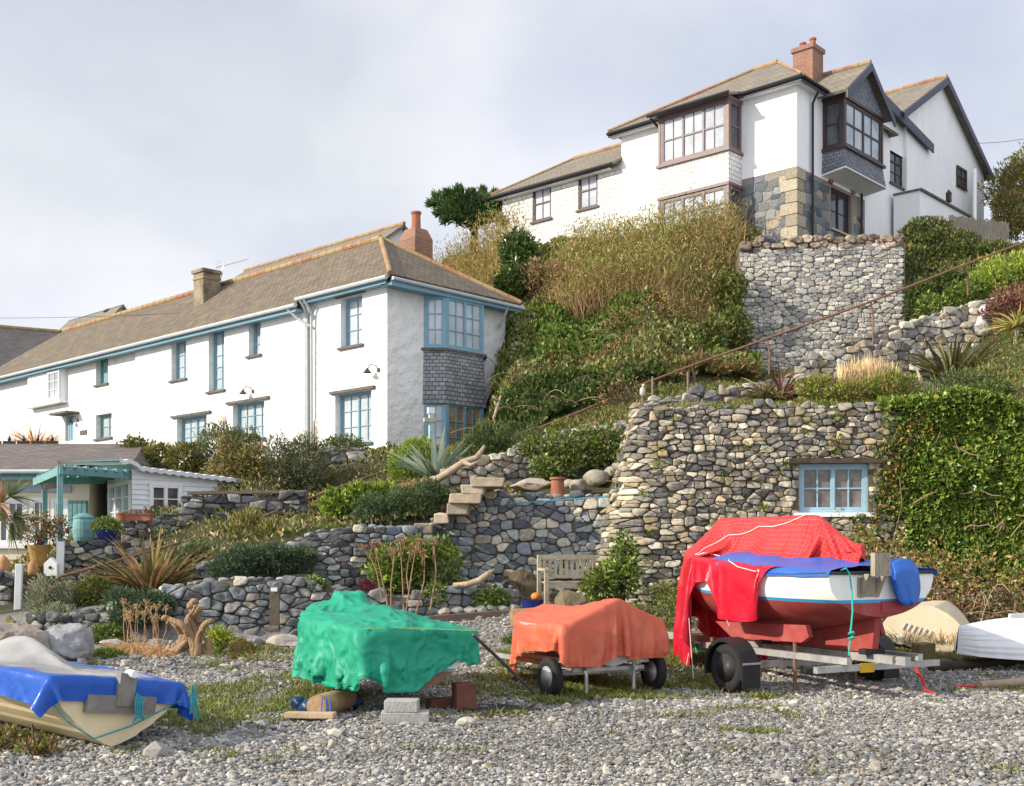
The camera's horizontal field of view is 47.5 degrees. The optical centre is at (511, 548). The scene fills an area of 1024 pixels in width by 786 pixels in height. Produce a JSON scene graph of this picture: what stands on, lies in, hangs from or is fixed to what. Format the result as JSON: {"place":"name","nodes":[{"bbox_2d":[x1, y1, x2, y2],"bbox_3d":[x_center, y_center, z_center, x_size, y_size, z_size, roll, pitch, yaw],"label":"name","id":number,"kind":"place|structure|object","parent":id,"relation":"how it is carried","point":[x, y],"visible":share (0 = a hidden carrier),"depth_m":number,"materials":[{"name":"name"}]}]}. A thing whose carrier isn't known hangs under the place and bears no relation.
{"place":"outdoors","nodes":[
{"label":"outdoors","id":0,"kind":"place"},
{"bbox_2d":[0,235,1023,785],"bbox_3d":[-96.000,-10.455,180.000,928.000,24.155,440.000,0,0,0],"label":"ground","id":1,"kind":"structure","parent":0,"point":[18,615],"depth_m":18.53,"materials":[{"name":"grey gravel"}]},
{"bbox_2d":[0,473,41,556],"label":"palm","id":2,"kind":"object","parent":1,"relation":"on","point":[18,520],"visible":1,"depth_m":19.50,"materials":[{"name":"green plant"}]},
{"bbox_2d":[0,623,49,648],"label":"boulder","id":3,"kind":"object","parent":1,"relation":"on","point":[35,632],"visible":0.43,"depth_m":15.45,"materials":[{"name":"stone"}]},
{"bbox_2d":[0,325,61,365],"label":"house","id":4,"kind":"structure","parent":1,"relation":"on","point":[16,341],"depth_m":61.31,"materials":[{"name":"stone"}]},
{"bbox_2d":[0,721,62,756],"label":"shrub","id":5,"kind":"object","parent":1,"relation":"on","point":[21,738],"visible":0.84,"depth_m":9.03,"materials":[{"name":"green plant"}]},
{"bbox_2d":[20,573,89,615],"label":"shrub","id":6,"kind":"object","parent":1,"relation":"on","point":[54,598],"visible":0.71,"depth_m":19.12,"materials":[{"name":"green plant"}]},
{"bbox_2d":[44,623,93,661],"bbox_3d":[-6.074,1.329,15.894,0.714,0.629,0.648,0,0,0],"label":"boulder","id":7,"kind":"object","parent":1,"relation":"on","point":[71,641],"visible":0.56,"depth_m":15.73,"materials":[{"name":"grey stone"}]},
{"bbox_2d":[25,602,116,634],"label":"garden wall","id":8,"kind":"structure","parent":1,"relation":"on","point":[43,621],"depth_m":18.40,"materials":[{"name":"stone"}]},
{"bbox_2d":[0,435,157,570],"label":"seaside cottage","id":9,"kind":"structure","parent":1,"relation":"on","point":[21,460],"depth_m":26.05,"materials":[{"name":"white paint"}]},
{"bbox_2d":[33,464,131,553],"bbox_3d":[-8.770,-0.718,23.972,1.871,1.905,3.964,0,0,-28],"label":"pergola","id":10,"kind":"object","parent":1,"relation":"on","point":[55,477],"visible":0.96,"depth_m":23.29,"materials":[{"name":"teal paint"}]},
{"bbox_2d":[73,573,114,606],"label":"shrub","id":11,"kind":"object","parent":1,"relation":"on","point":[96,583],"visible":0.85,"depth_m":19.27,"materials":[{"name":"green plant"}]},
{"bbox_2d":[63,540,149,584],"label":"garden wall","id":12,"kind":"structure","parent":1,"relation":"on","point":[100,548],"depth_m":21.70,"materials":[{"name":"stone"}]},
{"bbox_2d":[13,510,72,566],"bbox_3d":[-8.713,-0.201,21.528,1.101,1.050,0.788,0,0,0],"label":"plant pot","id":13,"kind":"object","parent":12,"relation":"on","point":[38,551],"visible":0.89,"depth_m":21.45,"materials":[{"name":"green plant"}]},
{"bbox_2d":[90,514,126,541],"bbox_3d":[-7.627,-0.397,21.888,0.675,0.548,0.724,0,0,0],"label":"plant pot","id":14,"kind":"object","parent":12,"relation":"on","point":[99,529],"visible":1,"depth_m":21.77,"materials":[{"name":"blue ceramic"}]},
{"bbox_2d":[49,520,222,591],"bbox_3d":[-6.439,0.162,20.199,2.896,1.314,2.871,0,0,0],"label":"flax","id":15,"kind":"object","parent":1,"relation":"on","point":[150,577],"visible":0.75,"depth_m":19.87,"materials":[{"name":"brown plant"}]},
{"bbox_2d":[95,584,178,628],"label":"shrub","id":16,"kind":"object","parent":1,"relation":"on","point":[150,595],"visible":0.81,"depth_m":18.42,"materials":[{"name":"green plant"}]},
{"bbox_2d":[119,598,169,649],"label":"dried flowers","id":17,"kind":"object","parent":1,"relation":"on","point":[155,616],"visible":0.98,"depth_m":17.21,"materials":[{"name":"plant"}]},
{"bbox_2d":[56,457,241,518],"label":"shed","id":18,"kind":"structure","parent":1,"relation":"on","point":[148,487],"depth_m":24.95,"materials":[{"name":"white paint"}]},
{"bbox_2d":[108,480,129,518],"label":"window","id":19,"kind":"structure","parent":18,"relation":"in","point":[118,492],"depth_m":25.44,"materials":[{"name":"white paint"}]},
{"bbox_2d":[148,483,182,514],"bbox_3d":[-7.401,-1.066,24.866,0.594,0.657,0.558,0,0,0],"label":"window","id":20,"kind":"structure","parent":18,"relation":"in","point":[160,494],"depth_m":24.83,"materials":[{"name":"white paint"}]},
{"bbox_2d":[116,431,209,472],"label":"shrub","id":21,"kind":"object","parent":1,"relation":"on","point":[170,454],"visible":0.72,"depth_m":28.22,"materials":[{"name":"green plant"}]},
{"bbox_2d":[161,598,214,656],"bbox_3d":[-4.515,1.207,16.449,0.815,1.013,0.636,0,0,0],"label":"tree stump","id":22,"kind":"object","parent":1,"relation":"on","point":[190,629],"visible":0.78,"depth_m":16.33,"materials":[{"name":"brown wood"}]},
{"bbox_2d":[121,491,308,541],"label":"garden wall","id":23,"kind":"structure","parent":1,"relation":"on","point":[197,506],"depth_m":22.85,"materials":[{"name":"stone"}]},
{"bbox_2d":[191,417,266,470],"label":"shrub","id":24,"kind":"object","parent":1,"relation":"on","point":[208,434],"visible":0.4,"depth_m":27.87,"materials":[{"name":"green plant"}]},
{"bbox_2d":[203,430,276,490],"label":"shrub","id":25,"kind":"object","parent":1,"relation":"on","point":[236,464],"visible":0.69,"depth_m":26.08,"materials":[{"name":"green plant"}]},
{"bbox_2d":[222,500,287,538],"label":"shrub","id":26,"kind":"object","parent":1,"relation":"on","point":[258,523],"visible":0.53,"depth_m":21.61,"materials":[{"name":"green plant"}]},
{"bbox_2d":[0,211,524,464],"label":"cottage","id":27,"kind":"structure","parent":1,"relation":"on","point":[376,341],"depth_m":36.65,"materials":[{"name":"white paint"}]},
{"bbox_2d":[170,410,210,446],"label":"window","id":28,"kind":"structure","parent":27,"relation":"in","point":[191,423],"depth_m":40.32,"materials":[{"name":"glass"}]},
{"bbox_2d":[205,331,225,393],"bbox_3d":[-9.839,-6.278,38.918,1.002,2.123,0.981,0,0,0],"label":"window","id":29,"kind":"structure","parent":27,"relation":"in","point":[218,337],"depth_m":39.21,"materials":[{"name":"glass"}]},
{"bbox_2d":[225,396,269,439],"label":"window","id":30,"kind":"structure","parent":27,"relation":"in","point":[249,413],"depth_m":37.72,"materials":[{"name":"glass"}]},
{"bbox_2d":[335,291,365,350],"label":"window","id":31,"kind":"structure","parent":27,"relation":"in","point":[353,306],"depth_m":34.40,"materials":[{"name":"glass"}]},
{"bbox_2d":[329,385,374,446],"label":"window","id":32,"kind":"structure","parent":27,"relation":"in","point":[355,408],"depth_m":34.29,"materials":[{"name":"glass"}]},
{"bbox_2d":[204,539,320,579],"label":"shrub","id":33,"kind":"object","parent":1,"relation":"on","point":[233,560],"visible":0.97,"depth_m":19.73,"materials":[{"name":"green plant"}]},
{"bbox_2d":[259,429,332,491],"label":"shrub","id":34,"kind":"object","parent":1,"relation":"on","point":[290,463],"visible":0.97,"depth_m":25.87,"materials":[{"name":"green plant"}]},
{"bbox_2d":[193,524,435,590],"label":"garden wall","id":35,"kind":"structure","parent":1,"relation":"on","point":[343,559],"depth_m":20.40,"materials":[{"name":"stone"}]},
{"bbox_2d":[117,575,521,635],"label":"garden wall","id":36,"kind":"structure","parent":1,"relation":"on","point":[234,602],"depth_m":18.82,"materials":[{"name":"stone"}]},
{"bbox_2d":[236,221,407,276],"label":"house","id":37,"kind":"structure","parent":1,"relation":"on","point":[394,232],"depth_m":52.64,"materials":[{"name":"brown tile"}]},
{"bbox_2d":[297,445,387,479],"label":"garden wall","id":38,"kind":"structure","parent":1,"relation":"on","point":[337,457],"depth_m":26.83,"materials":[{"name":"stone"}]},
{"bbox_2d":[315,478,399,522],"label":"shrub","id":39,"kind":"object","parent":1,"relation":"on","point":[333,497],"visible":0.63,"depth_m":22.14,"materials":[{"name":"green plant"}]},
{"bbox_2d":[357,535,438,612],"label":"dried flowers","id":40,"kind":"object","parent":1,"relation":"on","point":[433,543],"visible":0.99,"depth_m":18.77,"materials":[{"name":"brown plant"}]},
{"bbox_2d":[349,476,453,525],"bbox_3d":[-1.979,-0.850,21.887,2.178,1.167,1.224,0,0,-39],"label":"shrub","id":41,"kind":"object","parent":1,"relation":"on","point":[419,493],"visible":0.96,"depth_m":21.64,"materials":[{"name":"green plant"}]},
{"bbox_2d":[384,434,439,483],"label":"shrub","id":42,"kind":"object","parent":1,"relation":"on","point":[393,471],"visible":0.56,"depth_m":24.94,"materials":[{"name":"green plant"}]},
{"bbox_2d":[359,527,467,593],"bbox_3d":[-1.720,0.279,20.087,1.880,1.379,0.849,0,0,-14],"label":"shrub","id":43,"kind":"object","parent":1,"relation":"on","point":[417,578],"visible":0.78,"depth_m":19.90,"materials":[{"name":"green plant"}]},
{"bbox_2d":[385,426,473,477],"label":"agave","id":44,"kind":"object","parent":1,"relation":"on","point":[421,465],"visible":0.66,"depth_m":24.26,"materials":[{"name":"green plant"}]},
{"bbox_2d":[423,552,467,585],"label":"shrub","id":45,"kind":"object","parent":1,"relation":"on","point":[451,577],"visible":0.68,"depth_m":19.89,"materials":[{"name":"green plant"}]},
{"bbox_2d":[423,182,506,252],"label":"cypress tree","id":46,"kind":"object","parent":1,"relation":"on","point":[457,205],"visible":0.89,"depth_m":49.56,"materials":[{"name":"green plant"}]},
{"bbox_2d":[422,579,515,607],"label":"shrub","id":47,"kind":"object","parent":1,"relation":"on","point":[497,600],"visible":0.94,"depth_m":19.38,"materials":[{"name":"green plant"}]},
{"bbox_2d":[456,418,522,457],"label":"shrub","id":48,"kind":"object","parent":1,"relation":"on","point":[493,441],"visible":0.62,"depth_m":26.05,"materials":[{"name":"green plant"}]},
{"bbox_2d":[433,188,548,286],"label":"reed bed","id":49,"kind":"object","parent":1,"relation":"on","point":[482,270],"visible":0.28,"depth_m":43.80,"materials":[{"name":"beige plant"}]},
{"bbox_2d":[0,611,1023,785],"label":"shingle","id":50,"kind":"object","parent":1,"relation":"on","point":[158,748],"visible":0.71,"depth_m":9.50,"materials":[{"name":"grey gravel"}]},
{"bbox_2d":[0,672,181,746],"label":"dinghy","id":51,"kind":"object","parent":50,"relation":"on","point":[106,720],"visible":0.63,"depth_m":9.25,"materials":[{"name":"beige plastic"}]},
{"bbox_2d":[0,636,192,721],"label":"tarpaulin","id":52,"kind":"object","parent":51,"relation":"on","point":[40,678],"visible":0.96,"depth_m":9.37,"materials":[{"name":"blue plastic"}]},
{"bbox_2d":[306,689,356,711],"bbox_3d":[-1.707,1.460,11.076,0.220,0.217,0.681,0,0,17],"label":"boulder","id":53,"kind":"object","parent":50,"relation":"on","point":[341,699],"visible":0.75,"depth_m":10.93,"materials":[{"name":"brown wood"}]},
{"bbox_2d":[419,660,462,689],"bbox_3d":[-1.494,1.048,12.151,1.240,0.592,2.500,0,0,-30],"label":"dinghy","id":54,"kind":"object","parent":50,"relation":"on","point":[441,675],"visible":0.08,"depth_m":11.18,"materials":[{"name":"wood"}]},
{"bbox_2d":[291,590,480,692],"bbox_3d":[-1.516,0.896,12.113,1.500,0.893,2.788,0,0,-29],"label":"tarpaulin","id":55,"kind":"object","parent":54,"relation":"on","point":[335,648],"visible":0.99,"depth_m":11.14,"materials":[{"name":"green plastic"}]},
{"bbox_2d":[425,681,475,710],"bbox_3d":[-0.580,1.430,11.322,0.411,0.260,0.380,0,0,-29],"label":"timber block","id":56,"kind":"object","parent":50,"relation":"on","point":[462,696],"depth_m":11.22,"materials":[{"name":"wood"}]},
{"bbox_2d":[927,658,1023,671],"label":"log","id":57,"kind":"object","parent":50,"relation":"on","point":[968,664],"visible":0.7,"depth_m":14.45,"materials":[{"name":"brown wood"}]},
{"bbox_2d":[953,613,1023,659],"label":"overturned boat","id":58,"kind":"object","parent":57,"relation":"on","point":[1001,638],"visible":1,"depth_m":14.33,"materials":[{"name":"white plastic"}]},
{"bbox_2d":[0,604,1023,780],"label":"grass","id":59,"kind":"structure","parent":1,"relation":"on","point":[615,688],"depth_m":12.34,"materials":[{"name":"green plant"}]},
{"bbox_2d":[9,311,1023,599],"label":"undergrowth","id":60,"kind":"object","parent":1,"relation":"on","point":[595,415],"visible":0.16,"depth_m":25.34,"materials":[{"name":"green plant"}]},
{"bbox_2d":[429,489,610,594],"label":"garden wall","id":61,"kind":"structure","parent":1,"relation":"on","point":[499,533],"depth_m":21.30,"materials":[{"name":"stone"}]},
{"bbox_2d":[493,225,547,298],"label":"shrub","id":62,"kind":"object","parent":1,"relation":"on","point":[512,251],"visible":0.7,"depth_m":39.01,"materials":[{"name":"green plant"}]},
{"bbox_2d":[500,569,555,601],"bbox_3d":[0.299,0.789,20.792,1.177,0.874,0.859,0,0,15],"label":"rock outcrop","id":63,"kind":"object","parent":1,"relation":"on","point":[526,579],"visible":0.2,"depth_m":20.74,"materials":[{"name":"stone"}]},
{"bbox_2d":[430,420,628,492],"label":"garden wall","id":64,"kind":"structure","parent":1,"relation":"on","point":[510,465],"depth_m":23.42,"materials":[{"name":"stone"}]},
{"bbox_2d":[514,421,624,481],"bbox_3d":[1.229,-1.887,23.265,2.347,1.366,0.782,0,0,-10],"label":"creeper","id":65,"kind":"object","parent":64,"relation":"attached to","point":[579,450],"visible":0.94,"depth_m":23.21,"materials":[{"name":"green plant"}]},
{"bbox_2d":[515,256,591,299],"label":"shrub","id":66,"kind":"object","parent":1,"relation":"on","point":[532,266],"visible":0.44,"depth_m":38.12,"materials":[{"name":"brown plant"}]},
{"bbox_2d":[537,555,595,603],"bbox_3d":[0.959,0.526,19.096,1.010,0.860,0.540,0,0,-13],"label":"garden bench","id":67,"kind":"object","parent":1,"relation":"on","point":[546,575],"visible":0.7,"depth_m":19.26,"materials":[{"name":"brown wood"}]},
{"bbox_2d":[489,652,666,695],"bbox_3d":[0.541,1.340,13.274,1.420,0.410,2.225,0,0,-29],"label":"trailer","id":68,"kind":"object","parent":1,"relation":"on","point":[551,673],"visible":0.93,"depth_m":12.46,"materials":[{"name":"rubber"}]},
{"bbox_2d":[509,598,669,671],"bbox_3d":[0.690,1.006,13.106,1.452,0.964,2.035,0,0,-26],"label":"tarpaulin","id":69,"kind":"object","parent":68,"relation":"on","point":[598,633],"visible":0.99,"depth_m":12.29,"materials":[{"name":"orange fabric"}]},
{"bbox_2d":[575,527,647,601],"bbox_3d":[1.697,0.320,18.858,1.276,1.376,0.899,0,0,-44],"label":"shrub","id":70,"kind":"object","parent":1,"relation":"on","point":[611,581],"visible":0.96,"depth_m":18.75,"materials":[{"name":"green plant"}]},
{"bbox_2d":[451,222,779,433],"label":"ivy bank","id":71,"kind":"structure","parent":1,"relation":"on","point":[550,334],"depth_m":33.38,"materials":[{"name":"green plant"}]},
{"bbox_2d":[592,367,643,408],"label":"shrub","id":72,"kind":"object","parent":1,"relation":"on","point":[619,397],"visible":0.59,"depth_m":28.53,"materials":[{"name":"green plant"}]},
{"bbox_2d":[526,182,766,351],"bbox_3d":[4.500,-9.071,38.626,8.781,7.314,6.329,0,0,0],"label":"reed bed","id":73,"kind":"object","parent":1,"relation":"on","point":[657,257],"visible":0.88,"depth_m":37.91,"materials":[{"name":"beige plant"}]},
{"bbox_2d":[601,282,698,332],"bbox_3d":[4.197,-7.027,35.344,3.076,2.295,2.115,0,0,0],"label":"shrub","id":74,"kind":"object","parent":1,"relation":"on","point":[628,312],"visible":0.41,"depth_m":35.06,"materials":[{"name":"green plant"}]},
{"bbox_2d":[630,577,697,624],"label":"shrub","id":75,"kind":"object","parent":1,"relation":"on","point":[668,590],"visible":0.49,"depth_m":17.82,"materials":[{"name":"green plant"}]},
{"bbox_2d":[643,379,775,402],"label":"garden wall","id":76,"kind":"structure","parent":1,"relation":"on","point":[698,392],"depth_m":26.57,"materials":[{"name":"stone"}]},
{"bbox_2d":[488,37,933,245],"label":"clifftop house","id":77,"kind":"structure","parent":1,"relation":"on","point":[805,144],"depth_m":42.01,"materials":[{"name":"white paint"}]},
{"bbox_2d":[575,174,598,212],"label":"window","id":78,"kind":"structure","parent":77,"relation":"in","point":[588,186],"depth_m":46.22,"materials":[{"name":"glass"}]},
{"bbox_2d":[830,189,848,235],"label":"window","id":79,"kind":"structure","parent":77,"relation":"in","point":[839,202],"depth_m":42.56,"materials":[{"name":"glass"}]},
{"bbox_2d":[695,265,755,352],"bbox_3d":[6.614,-7.046,35.854,1.761,3.908,3.196,0,0,25],"label":"shrub","id":80,"kind":"object","parent":1,"relation":"on","point":[721,329],"visible":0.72,"depth_m":35.89,"materials":[{"name":"green plant"}]},
{"bbox_2d":[723,363,830,403],"bbox_3d":[5.625,-3.419,24.507,2.473,0.917,2.385,0,0,38],"label":"flax","id":81,"kind":"object","parent":1,"relation":"on","point":[788,392],"visible":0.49,"depth_m":24.33,"materials":[{"name":"red plant"}]},
{"bbox_2d":[538,242,1023,428],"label":"handrail","id":82,"kind":"object","parent":1,"relation":"on","point":[787,331],"visible":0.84,"depth_m":30.38,"materials":[{"name":"metal"}]},
{"bbox_2d":[667,631,939,692],"bbox_3d":[2.693,1.259,13.666,4.391,0.640,2.369,0,0,44],"label":"trailer","id":83,"kind":"object","parent":1,"relation":"on","point":[732,664],"visible":0.88,"depth_m":12.60,"materials":[{"name":"metal"}]},
{"bbox_2d":[692,553,935,650],"bbox_3d":[3.169,0.564,13.615,1.760,1.070,3.502,0,0,-30],"label":"sailing boat","id":84,"kind":"object","parent":83,"relation":"on","point":[812,611],"visible":0.76,"depth_m":12.44,"materials":[{"name":"paint"}]},
{"bbox_2d":[673,515,870,667],"bbox_3d":[3.041,0.576,13.870,1.856,1.931,3.254,0,0,-28],"label":"boat cover","id":85,"kind":"object","parent":84,"relation":"on","point":[734,589],"visible":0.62,"depth_m":13.45,"materials":[{"name":"red fabric"}]},
{"bbox_2d":[713,551,937,576],"bbox_3d":[3.449,0.150,13.097,1.757,0.307,2.000,0,0,-28],"label":"deck cover","id":86,"kind":"object","parent":84,"relation":"on","point":[808,565],"visible":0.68,"depth_m":12.57,"materials":[{"name":"blue fabric"}]},
{"bbox_2d":[891,558,920,605],"bbox_3d":[4.152,0.350,12.291,0.421,0.501,0.164,0,0,-19],"label":"folded sheet","id":87,"kind":"object","parent":84,"relation":"hanging from","point":[905,581],"visible":0.96,"depth_m":12.23,"materials":[{"name":"blue plastic"}]},
{"bbox_2d":[595,398,1023,609],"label":"retaining wall","id":88,"kind":"structure","parent":1,"relation":"on","point":[689,489],"depth_m":20.48,"materials":[{"name":"stone"}]},
{"bbox_2d":[788,457,878,516],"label":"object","id":89,"kind":"structure","parent":88,"relation":"attached to","point":[827,486],"depth_m":20.48,"materials":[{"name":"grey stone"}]},
{"bbox_2d":[799,464,867,512],"bbox_3d":[5.650,-1.065,20.519,1.197,0.859,0.163,0,0,3],"label":"window","id":90,"kind":"structure","parent":89,"relation":"in","point":[823,488],"depth_m":20.50,"materials":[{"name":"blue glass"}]},
{"bbox_2d":[822,384,1023,588],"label":"ivy","id":91,"kind":"object","parent":88,"relation":"attached to","point":[997,499],"visible":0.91,"depth_m":20.00,"materials":[{"name":"green plant"}]},
{"bbox_2d":[734,233,904,371],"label":"stone wall","id":92,"kind":"structure","parent":1,"relation":"on","point":[795,281],"depth_m":37.15,"materials":[{"name":"stone"}]},
{"bbox_2d":[792,367,925,402],"bbox_3d":[6.687,-3.084,22.403,2.557,0.827,1.294,0,0,0],"label":"shrub","id":93,"kind":"object","parent":1,"relation":"on","point":[862,388],"visible":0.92,"depth_m":22.21,"materials":[{"name":"green plant"}]},
{"bbox_2d":[835,352,901,392],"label":"ornamental grass","id":94,"kind":"object","parent":1,"relation":"on","point":[859,370],"depth_m":24.62,"materials":[{"name":"beige plant"}]},
{"bbox_2d":[778,293,1012,397],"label":"garden wall","id":95,"kind":"structure","parent":1,"relation":"on","point":[903,338],"depth_m":31.01,"materials":[{"name":"stone"}]},
{"bbox_2d":[883,600,969,654],"bbox_3d":[6.180,1.170,17.146,1.229,0.802,2.827,0,0,25],"label":"overturned boat","id":96,"kind":"object","parent":1,"relation":"on","point":[936,615],"visible":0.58,"depth_m":15.90,"materials":[{"name":"beige plastic"}]},
{"bbox_2d":[839,519,1023,622],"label":"bramble thicket","id":97,"kind":"object","parent":1,"relation":"on","point":[1002,602],"visible":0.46,"depth_m":18.05,"materials":[{"name":"green plant"}]},
{"bbox_2d":[884,74,994,248],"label":"gabled house","id":98,"kind":"structure","parent":1,"relation":"on","point":[939,181],"depth_m":48.45,"materials":[{"name":"white paint"}]},
{"bbox_2d":[900,265,983,320],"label":"shrub","id":99,"kind":"object","parent":1,"relation":"on","point":[932,285],"visible":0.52,"depth_m":34.43,"materials":[{"name":"green plant"}]},
{"bbox_2d":[911,272,990,318],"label":"shrub","id":100,"kind":"object","parent":1,"relation":"on","point":[922,303],"visible":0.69,"depth_m":32.32,"materials":[{"name":"green plant"}]},
{"bbox_2d":[886,327,1022,383],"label":"flax","id":101,"kind":"object","parent":1,"relation":"on","point":[929,366],"visible":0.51,"depth_m":27.55,"materials":[{"name":"green plant"}]},
{"bbox_2d":[896,215,1018,261],"bbox_3d":[15.206,-10.226,39.795,3.994,2.767,2.021,0,0,40],"label":"hedge","id":102,"kind":"object","parent":1,"relation":"on","point":[934,236],"visible":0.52,"depth_m":39.55,"materials":[{"name":"green plant"}]},
{"bbox_2d":[902,232,1023,321],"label":"undergrowth","id":103,"kind":"object","parent":1,"relation":"on","point":[933,262],"visible":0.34,"depth_m":38.60,"materials":[{"name":"green plant"}]},
{"bbox_2d":[916,359,1018,393],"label":"shrub","id":104,"kind":"object","parent":1,"relation":"on","point":[966,372],"visible":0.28,"depth_m":24.64,"materials":[{"name":"green plant"}]},
{"bbox_2d":[949,214,1009,245],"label":"fence","id":105,"kind":"object","parent":1,"relation":"on","point":[992,230],"visible":0.49,"depth_m":43.67,"materials":[{"name":"wood"}]},
{"bbox_2d":[965,247,1023,295],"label":"shrub","id":106,"kind":"object","parent":1,"relation":"on","point":[1001,274],"visible":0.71,"depth_m":33.21,"materials":[{"name":"green plant"}]},
{"bbox_2d":[976,281,1023,337],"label":"shrub","id":107,"kind":"object","parent":1,"relation":"on","point":[1014,296],"visible":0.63,"depth_m":31.04,"materials":[{"name":"red plant"}]},
{"bbox_2d":[977,141,1023,243],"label":"thicket","id":108,"kind":"object","parent":1,"relation":"on","point":[1007,193],"visible":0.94,"depth_m":49.37,"materials":[{"name":"green plant"}]},
{"bbox_2d":[0,0,1023,329],"label":"sky","id":109,"kind":"structure","parent":0,"point":[145,145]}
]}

